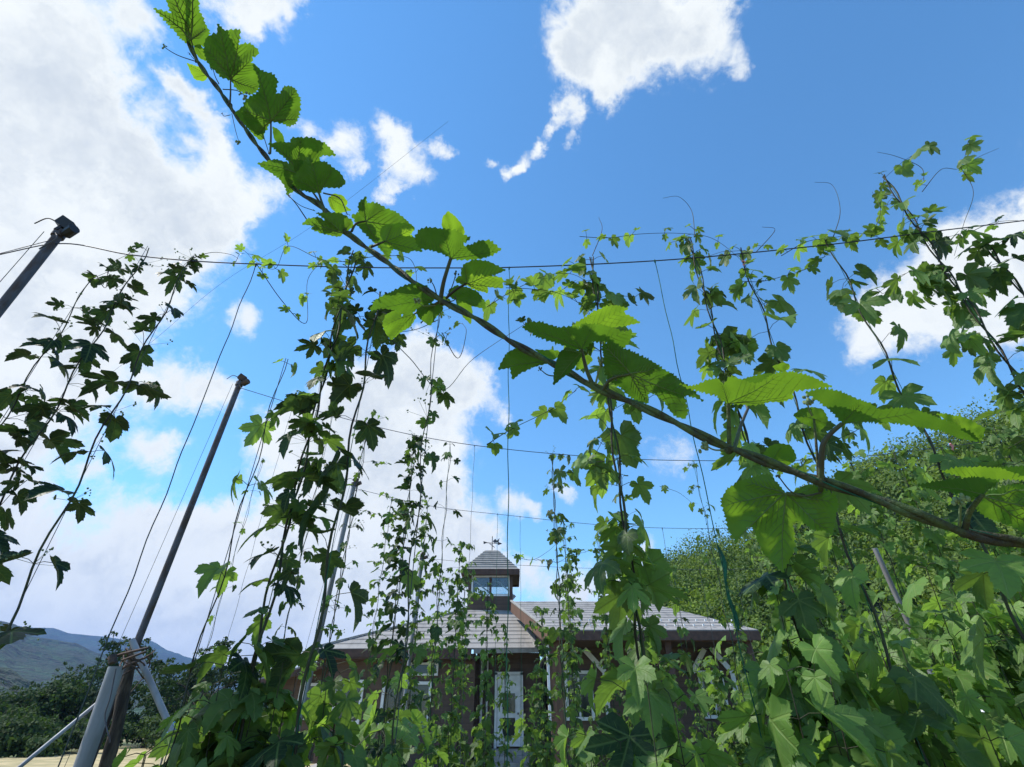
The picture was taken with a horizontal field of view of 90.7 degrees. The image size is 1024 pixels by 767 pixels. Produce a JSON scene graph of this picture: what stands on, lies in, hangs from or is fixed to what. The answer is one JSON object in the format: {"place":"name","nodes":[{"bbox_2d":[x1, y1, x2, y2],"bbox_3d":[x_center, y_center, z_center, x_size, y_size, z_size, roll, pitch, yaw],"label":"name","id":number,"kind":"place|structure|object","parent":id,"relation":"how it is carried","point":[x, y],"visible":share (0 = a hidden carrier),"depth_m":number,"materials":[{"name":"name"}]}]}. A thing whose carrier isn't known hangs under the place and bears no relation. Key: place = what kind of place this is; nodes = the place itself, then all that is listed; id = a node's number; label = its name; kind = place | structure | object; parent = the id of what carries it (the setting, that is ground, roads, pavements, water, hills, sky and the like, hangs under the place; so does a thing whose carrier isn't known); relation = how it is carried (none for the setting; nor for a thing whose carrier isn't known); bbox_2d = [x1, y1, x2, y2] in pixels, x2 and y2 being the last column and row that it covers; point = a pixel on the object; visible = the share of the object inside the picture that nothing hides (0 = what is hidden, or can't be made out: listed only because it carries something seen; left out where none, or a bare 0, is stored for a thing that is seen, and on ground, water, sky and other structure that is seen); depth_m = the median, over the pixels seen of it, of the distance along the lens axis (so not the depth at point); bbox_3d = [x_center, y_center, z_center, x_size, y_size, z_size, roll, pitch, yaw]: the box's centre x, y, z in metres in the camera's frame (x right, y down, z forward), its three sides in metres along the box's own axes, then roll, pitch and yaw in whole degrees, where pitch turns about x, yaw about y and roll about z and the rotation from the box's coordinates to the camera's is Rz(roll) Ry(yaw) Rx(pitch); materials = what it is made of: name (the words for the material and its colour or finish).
{"place":"outdoors","nodes":[
{"label":"outdoors","id":0,"kind":"place"},
{"bbox_2d":[0,667,153,720],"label":"hills","id":1,"kind":"structure","parent":0,"point":[11,678],"depth_m":140.60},
{"bbox_2d":[0,738,153,757],"bbox_3d":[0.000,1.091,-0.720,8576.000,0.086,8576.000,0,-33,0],"label":"ground","id":2,"kind":"structure","parent":0,"point":[128,745],"depth_m":26.56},
{"bbox_2d":[0,704,60,756],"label":"shrub","id":3,"kind":"object","parent":2,"relation":"on","point":[28,727],"visible":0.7,"depth_m":18.94,"materials":[{"name":"green plant"}]},
{"bbox_2d":[0,681,77,719],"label":"broadleaf tree","id":4,"kind":"object","parent":2,"relation":"on","point":[3,698],"visible":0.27,"depth_m":27.26,"materials":[{"name":"green plant"}]},
{"bbox_2d":[0,215,79,317],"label":"steel pole","id":5,"kind":"object","parent":2,"relation":"on","point":[66,227],"visible":1,"depth_m":2.13,"materials":[{"name":"grey metal"}]},
{"bbox_2d":[0,678,99,725],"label":"broadleaf tree","id":6,"kind":"object","parent":2,"relation":"on","point":[68,693],"visible":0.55,"depth_m":27.35,"materials":[{"name":"green plant"}]},
{"bbox_2d":[0,720,107,757],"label":"shrub","id":7,"kind":"object","parent":2,"relation":"on","point":[35,742],"visible":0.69,"depth_m":18.65,"materials":[{"name":"green plant"}]},
{"bbox_2d":[17,703,94,766],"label":"thin pole","id":8,"kind":"object","parent":2,"relation":"on","point":[51,740],"visible":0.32,"depth_m":2.57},
{"bbox_2d":[0,246,137,453],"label":"hop bine","id":9,"kind":"object","parent":2,"relation":"on","point":[8,396],"visible":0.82,"depth_m":1.84,"materials":[{"name":"green plant"}]},
{"bbox_2d":[0,242,167,584],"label":"hop bine","id":10,"kind":"object","parent":2,"relation":"on","point":[59,440],"visible":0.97,"depth_m":1.75,"materials":[{"name":"green plant"}]},
{"bbox_2d":[42,656,138,724],"bbox_3d":[-24.483,18.448,29.558,5.323,4.550,4.888,0,-33,0],"label":"shrub","id":11,"kind":"object","parent":2,"relation":"on","point":[89,676],"visible":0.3,"depth_m":29.52,"materials":[{"name":"green plant"}]},
{"bbox_2d":[44,708,142,748],"bbox_3d":[-19.434,16.319,23.863,4.253,1.837,4.142,-10,-35,14],"label":"shrub","id":12,"kind":"object","parent":2,"relation":"on","point":[129,729],"visible":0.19,"depth_m":23.48,"materials":[{"name":"green plant"}]},
{"bbox_2d":[73,666,124,766],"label":"thick pipe","id":13,"kind":"object","parent":2,"relation":"on","point":[89,745],"visible":0.92,"depth_m":2.68,"materials":[{"name":"metal"}]},
{"bbox_2d":[98,646,142,766],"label":"wooden post","id":14,"kind":"object","parent":2,"relation":"on","point":[111,748],"visible":0.73,"depth_m":2.82,"materials":[{"name":"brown wood"}]},
{"bbox_2d":[104,646,154,742],"bbox_3d":[-2.137,1.706,2.792,0.205,0.446,0.306,5,-34,-7],"label":"wire lashing","id":15,"kind":"object","parent":14,"relation":"attached to","point":[112,659],"visible":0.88,"depth_m":2.79,"materials":[{"name":"metal"}]},
{"bbox_2d":[0,248,243,648],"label":"hop bine","id":16,"kind":"object","parent":2,"relation":"on","point":[118,425],"visible":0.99,"depth_m":1.77,"materials":[{"name":"green plant"}]},
{"bbox_2d":[80,631,169,748],"bbox_3d":[-20.372,16.038,26.631,4.761,5.341,3.946,-23,-40,30],"label":"broadleaf tree","id":17,"kind":"object","parent":2,"relation":"on","point":[114,643],"visible":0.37,"depth_m":26.86,"materials":[{"name":"green plant"}]},
{"bbox_2d":[129,638,175,731],"bbox_3d":[-1.488,2.217,2.527,1.542,1.703,0.034,0,-33,0],"label":"brace pipe","id":18,"kind":"object","parent":2,"relation":"on","point":[154,691],"visible":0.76,"depth_m":2.85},
{"bbox_2d":[64,373,249,766],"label":"steel pole","id":19,"kind":"object","parent":2,"relation":"on","point":[242,381],"visible":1,"depth_m":3.40,"materials":[{"name":"metal"}]},
{"bbox_2d":[120,700,193,747],"bbox_3d":[-17.270,16.643,24.676,4.470,2.180,4.484,8,-34,-12],"label":"shrub","id":20,"kind":"object","parent":2,"relation":"on","point":[147,722],"visible":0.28,"depth_m":23.89,"materials":[{"name":"green plant"}]},
{"bbox_2d":[112,729,226,766],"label":"hop shoots","id":21,"kind":"object","parent":2,"relation":"on","point":[118,760],"visible":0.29,"depth_m":1.24,"materials":[{"name":"green plant"}]},
{"bbox_2d":[126,653,222,725],"bbox_3d":[-19.411,18.124,29.003,4.828,4.478,5.286,-25,-41,32],"label":"broadleaf tree","id":22,"kind":"object","parent":2,"relation":"on","point":[181,689],"visible":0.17,"depth_m":28.55,"materials":[{"name":"green plant"}]},
{"bbox_2d":[137,701,223,748],"bbox_3d":[-14.539,16.316,24.245,5.318,2.259,3.732,20,-39,-28],"label":"shrub","id":23,"kind":"object","parent":2,"relation":"on","point":[150,740],"visible":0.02,"depth_m":22.61,"materials":[{"name":"green plant"}]},
{"bbox_2d":[141,636,260,716],"bbox_3d":[-16.034,16.177,26.727,4.783,5.237,5.211,0,-33,0],"label":"broadleaf tree","id":24,"kind":"object","parent":2,"relation":"on","point":[169,682],"visible":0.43,"depth_m":26.00,"materials":[{"name":"green plant"}]},
{"bbox_2d":[141,642,309,766],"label":"hop shoots","id":25,"kind":"object","parent":2,"relation":"on","point":[204,720],"visible":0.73,"depth_m":1.25,"materials":[{"name":"green plant"}]},
{"bbox_2d":[187,458,264,714],"bbox_3d":[-1.796,1.739,2.898,0.230,2.888,0.266,0,-33,0],"label":"hop bine","id":26,"kind":"object","parent":2,"relation":"on","point":[234,587],"visible":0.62,"depth_m":3.18,"materials":[{"name":"green plant"}]},
{"bbox_2d":[162,358,296,766],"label":"hop bine","id":27,"kind":"object","parent":2,"relation":"on","point":[256,428],"visible":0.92,"depth_m":1.53,"materials":[{"name":"green plant"}]},
{"bbox_2d":[207,653,356,766],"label":"hop shoots","id":28,"kind":"object","parent":2,"relation":"on","point":[315,695],"visible":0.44,"depth_m":1.28,"materials":[{"name":"green plant"}]},
{"bbox_2d":[261,417,335,710],"bbox_3d":[-1.392,1.593,3.006,0.238,3.251,0.406,-12,-35,18],"label":"hop bine","id":29,"kind":"object","parent":2,"relation":"on","point":[307,557],"visible":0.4,"depth_m":3.30,"materials":[{"name":"green plant"}]},
{"bbox_2d":[194,232,426,766],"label":"hop bine","id":30,"kind":"object","parent":2,"relation":"on","point":[283,509],"visible":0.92,"depth_m":1.66,"materials":[{"name":"green plant"}]},
{"bbox_2d":[294,477,361,731],"bbox_3d":[-1.848,2.522,4.679,0.366,3.542,0.076,0,-33,0],"label":"steel pole","id":31,"kind":"object","parent":2,"relation":"on","point":[341,540],"visible":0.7,"depth_m":5.02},
{"bbox_2d":[302,409,391,766],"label":"hop bine","id":32,"kind":"object","parent":2,"relation":"on","point":[339,586],"visible":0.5,"depth_m":3.21,"materials":[{"name":"green plant"}]},
{"bbox_2d":[302,654,430,764],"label":"hop shoots","id":33,"kind":"object","parent":2,"relation":"on","point":[347,729],"visible":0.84,"depth_m":1.45,"materials":[{"name":"green plant"}]},
{"bbox_2d":[313,717,419,766],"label":"hop shoots","id":34,"kind":"object","parent":2,"relation":"on","point":[356,758],"visible":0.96,"depth_m":1.23,"materials":[{"name":"green plant"}]},
{"bbox_2d":[351,492,399,752],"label":"hop bine","id":35,"kind":"object","parent":2,"relation":"on","point":[372,648],"visible":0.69,"depth_m":4.82,"materials":[{"name":"green plant"}]},
{"bbox_2d":[242,286,531,766],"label":"hop bine","id":36,"kind":"object","parent":2,"relation":"on","point":[273,755],"visible":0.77,"depth_m":1.57,"materials":[{"name":"green plant"}]},
{"bbox_2d":[364,430,433,758],"bbox_3d":[-0.685,1.667,2.987,0.375,3.106,0.411,14,-36,-20],"label":"hop bine","id":37,"kind":"object","parent":2,"relation":"on","point":[390,609],"visible":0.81,"depth_m":3.21,"materials":[{"name":"green plant"}]},
{"bbox_2d":[359,709,448,766],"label":"hop shoots","id":38,"kind":"object","parent":2,"relation":"on","point":[407,713],"visible":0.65,"depth_m":1.57,"materials":[{"name":"green plant"}]},
{"bbox_2d":[347,292,466,766],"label":"hop bine","id":39,"kind":"object","parent":2,"relation":"on","point":[388,756],"visible":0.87,"depth_m":1.50,"materials":[{"name":"green plant"}]},
{"bbox_2d":[393,499,433,766],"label":"hop bine","id":40,"kind":"object","parent":2,"relation":"on","point":[417,606],"visible":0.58,"depth_m":4.85,"materials":[{"name":"green plant"}]},
{"bbox_2d":[398,442,464,762],"bbox_3d":[-0.502,1.696,2.953,0.316,3.021,0.421,-13,-35,18],"label":"hop bine","id":41,"kind":"object","parent":2,"relation":"on","point":[435,632],"visible":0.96,"depth_m":3.17,"materials":[{"name":"green plant"}]},
{"bbox_2d":[417,573,453,761],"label":"hop bine","id":42,"kind":"object","parent":2,"relation":"on","point":[435,681],"visible":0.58,"depth_m":6.28,"materials":[{"name":"green plant"}]},
{"bbox_2d":[429,541,475,766],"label":"hop bine","id":43,"kind":"object","parent":2,"relation":"on","point":[450,740],"visible":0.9,"depth_m":4.69,"materials":[{"name":"green plant"}]},
{"bbox_2d":[440,569,477,765],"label":"hop bine","id":44,"kind":"object","parent":2,"relation":"on","point":[464,641],"visible":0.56,"depth_m":6.31,"materials":[{"name":"green plant"}]},
{"bbox_2d":[427,709,499,766],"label":"hop shoots","id":45,"kind":"object","parent":2,"relation":"on","point":[435,730],"visible":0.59,"depth_m":4.61,"materials":[{"name":"green plant"}]},
{"bbox_2d":[467,582,506,766],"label":"hop bine","id":46,"kind":"object","parent":2,"relation":"on","point":[486,686],"visible":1,"depth_m":4.55,"materials":[{"name":"green plant"}]},
{"bbox_2d":[490,637,522,766],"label":"hop bine","id":47,"kind":"object","parent":2,"relation":"on","point":[504,705],"visible":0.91,"depth_m":6.07,"materials":[{"name":"green plant"}]},
{"bbox_2d":[520,673,554,764],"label":"hop bine","id":48,"kind":"object","parent":2,"relation":"on","point":[532,688],"visible":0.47,"depth_m":6.05,"materials":[{"name":"green plant"}]},
{"bbox_2d":[517,606,567,766],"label":"hop bine","id":49,"kind":"object","parent":2,"relation":"on","point":[543,652],"visible":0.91,"depth_m":4.52,"materials":[{"name":"green plant"}]},
{"bbox_2d":[512,446,596,766],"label":"hop bine","id":50,"kind":"object","parent":2,"relation":"on","point":[555,537],"visible":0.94,"depth_m":3.16,"materials":[{"name":"green plant"}]},
{"bbox_2d":[512,708,611,766],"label":"hop shoots","id":51,"kind":"object","parent":2,"relation":"on","point":[529,732],"visible":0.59,"depth_m":5.02,"materials":[{"name":"green plant"}]},
{"bbox_2d":[557,565,585,765],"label":"hop bine","id":52,"kind":"object","parent":2,"relation":"on","point":[577,699],"visible":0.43,"depth_m":6.37,"materials":[{"name":"green plant"}]},
{"bbox_2d":[549,515,597,765],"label":"hop bine","id":53,"kind":"object","parent":2,"relation":"on","point":[575,670],"visible":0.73,"depth_m":4.74,"materials":[{"name":"green plant"}]},
{"bbox_2d":[153,0,1023,571],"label":"hop bine","id":54,"kind":"object","parent":2,"relation":"on","point":[767,508],"visible":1,"depth_m":0.49,"materials":[{"name":"green plant"}]},
{"bbox_2d":[482,219,695,766],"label":"hop bine","id":55,"kind":"object","parent":2,"relation":"on","point":[627,590],"visible":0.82,"depth_m":1.55,"materials":[{"name":"green plant"}]},
{"bbox_2d":[553,724,644,766],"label":"hop shoots","id":56,"kind":"object","parent":2,"relation":"on","point":[580,741],"visible":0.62,"depth_m":1.34,"materials":[{"name":"green plant"}]},
{"bbox_2d":[584,530,629,760],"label":"hop bine","id":57,"kind":"object","parent":2,"relation":"on","point":[607,659],"visible":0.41,"depth_m":4.75,"materials":[{"name":"green plant"}]},
{"bbox_2d":[612,457,662,730],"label":"hop bine","id":58,"kind":"object","parent":2,"relation":"on","point":[626,497],"visible":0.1,"depth_m":3.31,"materials":[{"name":"green plant"}]},
{"bbox_2d":[580,655,737,766],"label":"hop shoots","id":59,"kind":"object","parent":2,"relation":"on","point":[649,695],"visible":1,"depth_m":1.09,"materials":[{"name":"green plant"}]},
{"bbox_2d":[668,565,721,766],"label":"hop bine","id":60,"kind":"object","parent":2,"relation":"on","point":[689,682],"visible":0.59,"depth_m":4.63,"materials":[{"name":"green plant"}]},
{"bbox_2d":[660,460,749,726],"bbox_3d":[1.250,1.765,2.920,0.346,2.868,0.295,-21,-39,29],"label":"hop bine","id":61,"kind":"object","parent":2,"relation":"on","point":[723,621],"visible":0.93,"depth_m":3.23,"materials":[{"name":"green plant"}]},
{"bbox_2d":[693,656,726,750],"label":"hop bine","id":62,"kind":"object","parent":2,"relation":"on","point":[715,737],"visible":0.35,"depth_m":6.00,"materials":[{"name":"green plant"}]},
{"bbox_2d":[698,647,768,766],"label":"hop shoots","id":63,"kind":"object","parent":2,"relation":"on","point":[735,752],"visible":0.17,"depth_m":5.16,"materials":[{"name":"green plant"}]},
{"bbox_2d":[580,196,887,766],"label":"hop bine","id":64,"kind":"object","parent":2,"relation":"on","point":[805,609],"visible":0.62,"depth_m":1.67,"materials":[{"name":"green plant"}]},
{"bbox_2d":[728,607,767,744],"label":"hop bine","id":65,"kind":"object","parent":2,"relation":"on","point":[738,611],"visible":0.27,"depth_m":4.68,"materials":[{"name":"green plant"}]},
{"bbox_2d":[744,529,796,658],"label":"hop bine","id":66,"kind":"object","parent":2,"relation":"on","point":[755,548],"visible":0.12,"depth_m":5.13,"materials":[{"name":"green plant"}]},
{"bbox_2d":[745,537,799,661],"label":"hop bine","id":67,"kind":"object","parent":2,"relation":"on","point":[767,563],"visible":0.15,"depth_m":3.23,"materials":[{"name":"green plant"}]},
{"bbox_2d":[715,581,885,766],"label":"hop shoots","id":68,"kind":"object","parent":2,"relation":"on","point":[824,652],"visible":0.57,"depth_m":1.23,"materials":[{"name":"green plant"}]},
{"bbox_2d":[742,657,906,766],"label":"hop shoots","id":69,"kind":"object","parent":2,"relation":"on","point":[822,687],"visible":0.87,"depth_m":1.05,"materials":[{"name":"green plant"}]},
{"bbox_2d":[793,526,855,656],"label":"hop bine","id":70,"kind":"object","parent":2,"relation":"on","point":[826,631],"visible":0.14,"depth_m":5.00,"materials":[{"name":"green plant"}]},
{"bbox_2d":[692,227,958,766],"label":"hop bine","id":71,"kind":"object","parent":2,"relation":"on","point":[924,688],"visible":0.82,"depth_m":1.57,"materials":[{"name":"green plant"}]},
{"bbox_2d":[777,452,887,681],"bbox_3d":[2.121,1.732,2.894,0.440,2.894,0.459,0,-33,0],"label":"hop bine","id":72,"kind":"object","parent":2,"relation":"on","point":[836,551],"visible":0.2,"depth_m":3.32,"materials":[{"name":"green plant"}]},
{"bbox_2d":[831,532,890,673],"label":"hop bine","id":73,"kind":"object","parent":2,"relation":"on","point":[842,563],"visible":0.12,"depth_m":5.16,"materials":[{"name":"green plant"}]},
{"bbox_2d":[788,614,990,766],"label":"hop shoots","id":74,"kind":"object","parent":2,"relation":"on","point":[869,661],"visible":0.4,"depth_m":1.27,"materials":[{"name":"green plant"}]},
{"bbox_2d":[826,432,954,672],"bbox_3d":[2.474,1.699,2.943,0.458,3.004,0.458,0,-33,0],"label":"hop bine","id":75,"kind":"object","parent":2,"relation":"on","point":[904,561],"visible":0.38,"depth_m":3.33,"materials":[{"name":"green plant"}]},
{"bbox_2d":[775,182,1023,708],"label":"hop bine","id":76,"kind":"object","parent":2,"relation":"on","point":[1002,573],"visible":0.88,"depth_m":1.65,"materials":[{"name":"green plant"}]},
{"bbox_2d":[872,548,933,673],"bbox_3d":[1.901,1.676,2.009,0.149,2.015,0.024,0,-33,0],"label":"pale stake","id":77,"kind":"object","parent":2,"relation":"on","point":[891,585],"visible":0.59,"depth_m":2.46,"materials":[{"name":"wood"}]},
{"bbox_2d":[858,519,956,664],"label":"hop bine","id":78,"kind":"object","parent":2,"relation":"on","point":[899,550],"visible":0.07,"depth_m":5.12,"materials":[{"name":"green plant"}]},
{"bbox_2d":[864,601,1009,758],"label":"hop shoots","id":79,"kind":"object","parent":2,"relation":"on","point":[896,615],"visible":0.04,"depth_m":5.21,"materials":[{"name":"green plant"}]},
{"bbox_2d":[859,560,1023,766],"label":"hop shoots","id":80,"kind":"object","parent":2,"relation":"on","point":[951,674],"visible":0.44,"depth_m":1.61,"materials":[{"name":"green plant"}]},
{"bbox_2d":[872,135,1023,464],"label":"hop bine","id":81,"kind":"object","parent":2,"relation":"on","point":[966,313],"visible":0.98,"depth_m":2.09,"materials":[{"name":"green plant"}]},
{"bbox_2d":[882,444,1015,710],"bbox_3d":[2.805,1.709,2.955,0.452,3.000,0.444,25,-41,-33],"label":"hop bine","id":82,"kind":"object","parent":2,"relation":"on","point":[936,535],"visible":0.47,"depth_m":3.38,"materials":[{"name":"green plant"}]},
{"bbox_2d":[878,676,1023,766],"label":"hop shoots","id":83,"kind":"object","parent":2,"relation":"on","point":[1007,739],"visible":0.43,"depth_m":1.25,"materials":[{"name":"green plant"}]},
{"bbox_2d":[907,445,1023,611],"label":"hop bine","id":84,"kind":"object","parent":2,"relation":"on","point":[949,534],"visible":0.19,"depth_m":3.53,"materials":[{"name":"green plant"}]},
{"bbox_2d":[921,575,1023,762],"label":"hop shoots","id":85,"kind":"object","parent":2,"relation":"on","point":[1013,669],"visible":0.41,"depth_m":1.90,"materials":[{"name":"green plant"}]},
{"bbox_2d":[961,426,1023,529],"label":"hop bine","id":86,"kind":"object","parent":2,"relation":"on","point":[1005,432],"visible":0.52,"depth_m":3.79,"materials":[{"name":"green plant"}]},
{"bbox_2d":[18,626,237,689],"bbox_3d":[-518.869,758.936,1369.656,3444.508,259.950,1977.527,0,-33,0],"label":"mountains","id":87,"kind":"structure","parent":0,"point":[92,643],"depth_m":1404.44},
{"bbox_2d":[0,621,263,707],"bbox_3d":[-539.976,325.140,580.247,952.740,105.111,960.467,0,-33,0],"label":"mountains","id":88,"kind":"structure","parent":0,"point":[33,658],"depth_m":431.42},
{"bbox_2d":[0,748,350,766],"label":"field","id":89,"kind":"structure","parent":0,"point":[43,761],"depth_m":16.76,"materials":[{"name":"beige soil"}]},
{"bbox_2d":[0,220,1023,268],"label":"trellis wire","id":90,"kind":"object","parent":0,"point":[507,267],"visible":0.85,"depth_m":2.15,"materials":[{"name":"metal"}]},
{"bbox_2d":[58,263,256,766],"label":"climbing string","id":91,"kind":"object","parent":90,"relation":"hanging from","point":[147,537],"visible":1,"depth_m":1.48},
{"bbox_2d":[506,267,509,766],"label":"climbing string","id":92,"kind":"object","parent":90,"relation":"hanging from","point":[507,544],"visible":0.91,"depth_m":1.46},
{"bbox_2d":[654,259,761,737],"bbox_3d":[0.604,0.693,1.340,0.007,2.918,0.007,0,-33,0],"label":"climbing string","id":93,"kind":"object","parent":90,"relation":"hanging from","point":[712,522],"visible":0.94,"depth_m":1.50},
{"bbox_2d":[718,545,738,630],"bbox_3d":[0.607,0.568,1.423,0.019,0.231,0.023,0,-33,0],"label":"twine bundle","id":94,"kind":"object","parent":93,"relation":"attached to","point":[724,562],"visible":1,"depth_m":1.42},
{"bbox_2d":[954,215,1023,385],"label":"hop bine","id":95,"kind":"object","parent":90,"relation":"hanging from","point":[1001,278],"visible":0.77,"depth_m":2.10,"materials":[{"name":"green plant"}]},
{"bbox_2d":[0,0,1023,670],"label":"sky","id":96,"kind":"structure","parent":0,"point":[561,117],"materials":[{"name":"blue"}]},
{"bbox_2d":[258,536,768,766],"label":"wooden house","id":97,"kind":"structure","parent":0,"point":[520,642],"depth_m":16.85,"materials":[{"name":"brown"}]},
{"bbox_2d":[378,681,430,723],"bbox_3d":[-3.475,10.439,16.539,1.630,1.200,0.088,0,-33,0],"label":"window","id":98,"kind":"structure","parent":97,"relation":"in","point":[422,685],"depth_m":16.64,"materials":[{"name":"white glass"}]},
{"bbox_2d":[497,675,520,745],"bbox_3d":[-0.110,10.997,17.059,0.780,2.020,0.169,0,-33,0],"label":"door","id":99,"kind":"structure","parent":97,"relation":"in","point":[514,707],"depth_m":17.07,"materials":[{"name":"white paint"}]},
{"bbox_2d":[564,671,594,720],"bbox_3d":[2.100,9.734,15.806,0.880,1.330,0.088,0,-33,0],"label":"window","id":100,"kind":"structure","parent":97,"relation":"in","point":[584,700],"depth_m":15.74,"materials":[{"name":"white glass"}]},
{"bbox_2d":[241,388,1023,460],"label":"trellis wire","id":101,"kind":"object","parent":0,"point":[618,458],"visible":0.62,"depth_m":3.75,"materials":[{"name":"metal"}]},
{"bbox_2d":[674,440,1009,741],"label":"hillside","id":102,"kind":"structure","parent":0,"point":[877,604],"depth_m":27.52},
{"bbox_2d":[638,360,1023,694],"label":"forest","id":103,"kind":"object","parent":102,"relation":"on","point":[737,558],"visible":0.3,"depth_m":32.61,"materials":[{"name":"plant"}]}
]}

